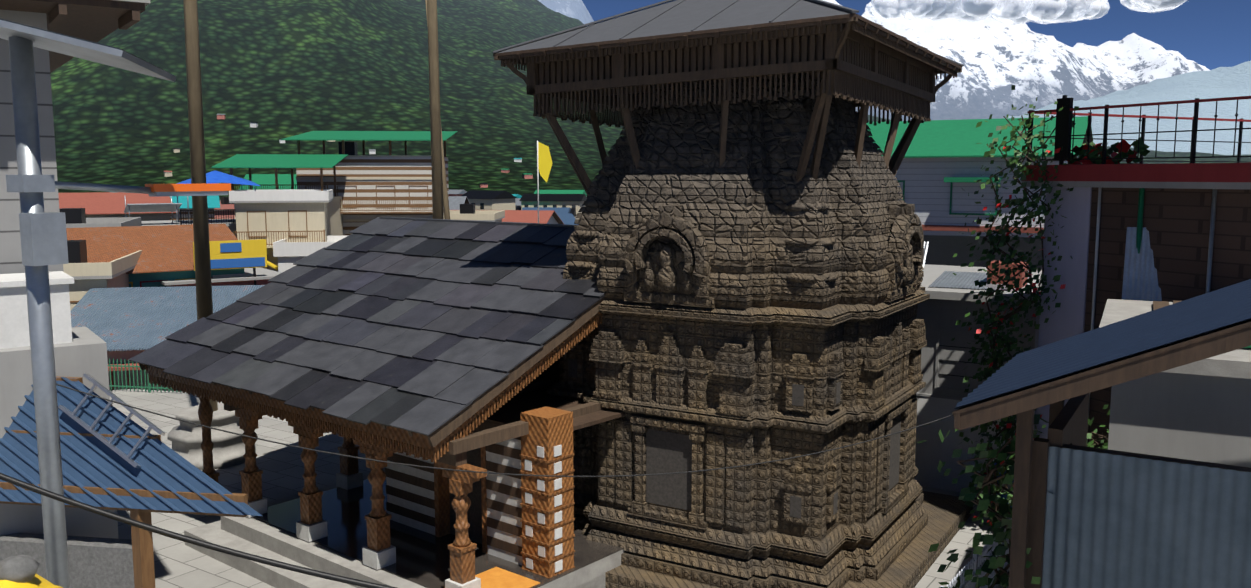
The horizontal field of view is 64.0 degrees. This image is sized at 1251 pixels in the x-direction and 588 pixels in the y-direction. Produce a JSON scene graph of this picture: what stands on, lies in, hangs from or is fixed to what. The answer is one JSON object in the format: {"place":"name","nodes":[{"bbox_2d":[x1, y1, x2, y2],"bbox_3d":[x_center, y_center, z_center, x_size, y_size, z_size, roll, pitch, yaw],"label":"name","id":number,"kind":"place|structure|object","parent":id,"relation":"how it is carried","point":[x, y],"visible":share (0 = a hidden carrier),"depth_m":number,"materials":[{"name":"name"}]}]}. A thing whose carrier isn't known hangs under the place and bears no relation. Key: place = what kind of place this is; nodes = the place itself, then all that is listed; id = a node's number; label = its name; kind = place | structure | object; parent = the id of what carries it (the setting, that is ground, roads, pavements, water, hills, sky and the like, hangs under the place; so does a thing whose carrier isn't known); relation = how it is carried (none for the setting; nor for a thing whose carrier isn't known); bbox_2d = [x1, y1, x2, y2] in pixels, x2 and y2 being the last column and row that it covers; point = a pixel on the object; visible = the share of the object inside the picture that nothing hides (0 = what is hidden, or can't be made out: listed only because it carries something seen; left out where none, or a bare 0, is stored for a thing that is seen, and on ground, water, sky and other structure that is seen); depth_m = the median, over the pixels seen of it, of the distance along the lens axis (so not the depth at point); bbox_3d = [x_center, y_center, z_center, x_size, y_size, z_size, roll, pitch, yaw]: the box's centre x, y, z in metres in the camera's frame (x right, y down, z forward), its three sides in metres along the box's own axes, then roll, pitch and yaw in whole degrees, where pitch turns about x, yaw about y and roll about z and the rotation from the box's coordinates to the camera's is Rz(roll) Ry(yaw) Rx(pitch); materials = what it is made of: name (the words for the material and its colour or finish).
{"place":"outdoors","nodes":[
{"label":"outdoors","id":0,"kind":"place"},
{"bbox_2d":[59,208,141,227],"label":"village house","id":1,"kind":"structure","parent":0,"point":[75,217],"depth_m":52.10,"materials":[{"name":"grey paint"}]},
{"bbox_2d":[124,170,259,237],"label":"building","id":2,"kind":"structure","parent":0,"point":[214,176],"depth_m":61.98,"materials":[{"name":"grey paint"}]},
{"bbox_2d":[170,195,219,219],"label":"village house","id":3,"kind":"structure","parent":0,"point":[213,202],"depth_m":90.11,"materials":[{"name":"teal paint"}]},
{"bbox_2d":[239,174,296,189],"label":"building","id":4,"kind":"structure","parent":0,"point":[264,179],"depth_m":90.48,"materials":[{"name":"green paint"}]},
{"bbox_2d":[229,189,332,271],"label":"building","id":5,"kind":"structure","parent":0,"point":[290,215],"depth_m":61.79,"materials":[{"name":"beige paint"}]},
{"bbox_2d":[273,235,348,272],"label":"white terrace house","id":6,"kind":"structure","parent":0,"point":[287,254],"depth_m":58.59,"materials":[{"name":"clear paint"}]},
{"bbox_2d":[281,131,456,235],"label":"building","id":7,"kind":"structure","parent":0,"point":[369,188],"depth_m":74.10,"materials":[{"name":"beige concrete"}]},
{"bbox_2d":[449,196,469,209],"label":"village house","id":8,"kind":"structure","parent":0,"point":[455,202],"depth_m":99.56,"materials":[{"name":"white"}]},
{"bbox_2d":[502,210,563,223],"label":"village house","id":9,"kind":"structure","parent":0,"point":[545,216],"depth_m":90.79,"materials":[{"name":"red paint"}]},
{"bbox_2d":[110,200,1008,587],"bbox_3d":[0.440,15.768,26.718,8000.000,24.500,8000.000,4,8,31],"label":"ground","id":10,"kind":"structure","parent":0,"point":[178,564],"depth_m":20.97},
{"bbox_2d":[0,555,62,587],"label":"yellow tarp pile","id":11,"kind":"object","parent":10,"relation":"on","point":[18,571],"visible":1,"depth_m":3.81,"materials":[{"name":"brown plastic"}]},
{"bbox_2d":[0,0,149,538],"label":"building","id":12,"kind":"structure","parent":10,"relation":"on","point":[79,351],"depth_m":11.26,"materials":[{"name":"paint"}]},
{"bbox_2d":[63,240,141,310],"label":"village house","id":13,"kind":"structure","parent":10,"relation":"on","point":[82,272],"depth_m":38.36,"materials":[{"name":"beige paint"}]},
{"bbox_2d":[0,19,230,587],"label":"street lamp post","id":14,"kind":"object","parent":10,"relation":"on","point":[43,235],"visible":1,"depth_m":5.86,"materials":[{"name":"grey metal"}]},
{"bbox_2d":[0,383,952,587],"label":"overhead cables","id":15,"kind":"object","parent":14,"relation":"attached to","point":[158,530],"visible":1,"depth_m":4.36,"materials":[{"name":"black plastic"}]},
{"bbox_2d":[58,192,177,220],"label":"village house","id":16,"kind":"structure","parent":10,"relation":"on","point":[102,204],"depth_m":75.64,"materials":[{"name":"red paint"}]},
{"bbox_2d":[0,373,261,587],"bbox_3d":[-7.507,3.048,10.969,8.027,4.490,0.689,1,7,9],"label":"blue-roofed shed","id":17,"kind":"structure","parent":10,"relation":"on","point":[113,458],"depth_m":10.35,"materials":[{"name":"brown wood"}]},
{"bbox_2d":[108,359,180,392],"bbox_3d":[-16.615,2.387,30.700,6.587,1.130,0.078,1,7,10],"label":"green fence","id":18,"kind":"object","parent":10,"relation":"on","point":[149,387],"visible":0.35,"depth_m":30.43,"materials":[{"name":"green metal"}]},
{"bbox_2d":[66,224,266,286],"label":"building","id":19,"kind":"structure","parent":10,"relation":"on","point":[167,253],"depth_m":44.50,"materials":[{"name":"brown metal"}]},
{"bbox_2d":[71,285,264,390],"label":"building","id":20,"kind":"structure","parent":10,"relation":"on","point":[125,323],"depth_m":36.20,"materials":[{"name":"paint"}]},
{"bbox_2d":[160,267,280,286],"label":"building","id":21,"kind":"structure","parent":10,"relation":"on","point":[263,276],"depth_m":44.57,"materials":[{"name":"red concrete"}]},
{"bbox_2d":[214,197,234,218],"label":"village house","id":22,"kind":"structure","parent":10,"relation":"on","point":[225,203],"depth_m":101.92,"materials":[{"name":"pink paint"}]},
{"bbox_2d":[211,154,347,235],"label":"building","id":23,"kind":"structure","parent":10,"relation":"on","point":[292,161],"depth_m":69.84,"materials":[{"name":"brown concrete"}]},
{"bbox_2d":[167,0,449,469],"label":"temple flag poles","id":24,"kind":"object","parent":10,"relation":"on","point":[185,438],"visible":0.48,"depth_m":22.65,"materials":[{"name":"wood"}]},
{"bbox_2d":[163,114,586,218],"bbox_3d":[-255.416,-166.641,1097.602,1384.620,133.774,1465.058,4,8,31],"label":"village houses","id":25,"kind":"structure","parent":10,"relation":"on","point":[564,201],"depth_m":226.15,"materials":[{"name":"grey paint"}]},
{"bbox_2d":[128,217,625,587],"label":"temple hall","id":26,"kind":"structure","parent":10,"relation":"on","point":[438,343],"depth_m":16.52,"materials":[{"name":"grey stone"}]},
{"bbox_2d":[449,204,504,221],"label":"village house","id":27,"kind":"structure","parent":10,"relation":"on","point":[467,212],"depth_m":80.38,"materials":[{"name":"beige paint"}]},
{"bbox_2d":[537,140,551,222],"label":"flag","id":28,"kind":"object","parent":10,"relation":"on","point":[544,162],"visible":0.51,"depth_m":51.26,"materials":[{"name":"yellow fabric"}]},
{"bbox_2d":[557,213,578,224],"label":"village house","id":29,"kind":"structure","parent":10,"relation":"on","point":[568,218],"depth_m":107.62,"materials":[{"name":"blue"}]},
{"bbox_2d":[940,518,1011,587],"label":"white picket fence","id":30,"kind":"object","parent":10,"relation":"on","point":[977,561],"visible":0.33,"depth_m":14.91,"materials":[{"name":"white wood"}]},
{"bbox_2d":[914,242,1041,494],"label":"white house","id":31,"kind":"structure","parent":10,"relation":"on","point":[942,310],"depth_m":20.80,"materials":[{"name":"grey paint"}]},
{"bbox_2d":[866,116,1092,236],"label":"green roof house","id":32,"kind":"structure","parent":10,"relation":"on","point":[939,171],"depth_m":36.12,"materials":[{"name":"paint"}]},
{"bbox_2d":[923,235,1041,269],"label":"slate shed","id":33,"kind":"structure","parent":10,"relation":"on","point":[942,250],"depth_m":31.00,"materials":[{"name":"grey stone"}]},
{"bbox_2d":[917,414,1071,587],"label":"bush","id":34,"kind":"object","parent":10,"relation":"on","point":[994,563],"visible":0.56,"depth_m":9.12,"materials":[{"name":"green plant"}]},
{"bbox_2d":[951,85,1078,531],"bbox_3d":[6.888,0.613,18.043,2.048,8.617,1.259,4,8,31],"label":"climbing plant","id":35,"kind":"object","parent":10,"relation":"on","point":[1007,430],"visible":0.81,"depth_m":17.88,"materials":[{"name":"green plant"}]},
{"bbox_2d":[1042,405,1109,448],"bbox_3d":[7.832,3.402,16.388,2.262,3.238,1.428,4,8,31],"label":"shrub","id":36,"kind":"object","parent":10,"relation":"on","point":[1091,436],"visible":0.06,"depth_m":16.32,"materials":[{"name":"green plant"}]},
{"bbox_2d":[952,279,1250,587],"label":"blue roof shed","id":37,"kind":"structure","parent":10,"relation":"on","point":[1083,516],"depth_m":8.31,"materials":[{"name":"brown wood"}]},
{"bbox_2d":[1021,95,1250,447],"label":"terrace house","id":38,"kind":"structure","parent":10,"relation":"on","point":[1135,230],"depth_m":16.35,"materials":[{"name":"paint"}]},
{"bbox_2d":[538,0,593,23],"bbox_3d":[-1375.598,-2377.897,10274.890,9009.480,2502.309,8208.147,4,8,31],"label":"cloud","id":39,"kind":"structure","parent":0,"point":[576,9],"depth_m":9704.65,"materials":[{"name":"white"}]},
{"bbox_2d":[50,0,1250,199],"bbox_3d":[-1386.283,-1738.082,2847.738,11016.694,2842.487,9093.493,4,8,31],"label":"forest mountain","id":40,"kind":"structure","parent":0,"point":[276,70],"depth_m":1865.06,"materials":[{"name":"green plant"}]},
{"bbox_2d":[547,25,972,587],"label":"temple tower","id":41,"kind":"structure","parent":0,"point":[760,305],"depth_m":15.56,"materials":[{"name":"brown stone"}]},
{"bbox_2d":[493,0,963,193],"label":"tower roof canopy","id":42,"kind":"object","parent":41,"relation":"on","point":[606,69],"visible":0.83,"depth_m":15.61,"materials":[{"name":"brown wood"}]},
{"bbox_2d":[582,0,1250,69],"label":"sky","id":43,"kind":"structure","parent":0,"point":[1212,34],"materials":[{"name":"blue"}]},
{"bbox_2d":[993,463,1013,508],"bbox_3d":[7.558,3.818,19.737,0.580,0.876,0.700,3,7,21],"label":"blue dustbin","id":44,"kind":"object","parent":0,"point":[1009,486],"visible":0.12,"depth_m":19.47,"materials":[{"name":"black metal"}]},
{"bbox_2d":[823,0,1209,120],"bbox_3d":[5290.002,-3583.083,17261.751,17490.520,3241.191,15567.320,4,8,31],"label":"snowy mountain","id":45,"kind":"structure","parent":0,"point":[997,59],"depth_m":15322.49,"materials":[{"name":"white snow"}]},
{"bbox_2d":[865,0,1186,23],"bbox_3d":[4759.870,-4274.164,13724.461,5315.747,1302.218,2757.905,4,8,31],"label":"cloud","id":46,"kind":"structure","parent":0,"point":[1038,11],"depth_m":13161.40,"materials":[{"name":"white"}]},
{"bbox_2d":[1008,61,1250,154],"bbox_3d":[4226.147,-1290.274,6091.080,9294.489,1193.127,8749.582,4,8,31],"label":"hazy hill","id":47,"kind":"structure","parent":0,"point":[1224,82],"depth_m":5453.10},
{"bbox_2d":[1099,299,1250,467],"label":"flat roof house","id":48,"kind":"structure","parent":0,"point":[1200,410],"depth_m":10.44,"materials":[{"name":"grey paint"}]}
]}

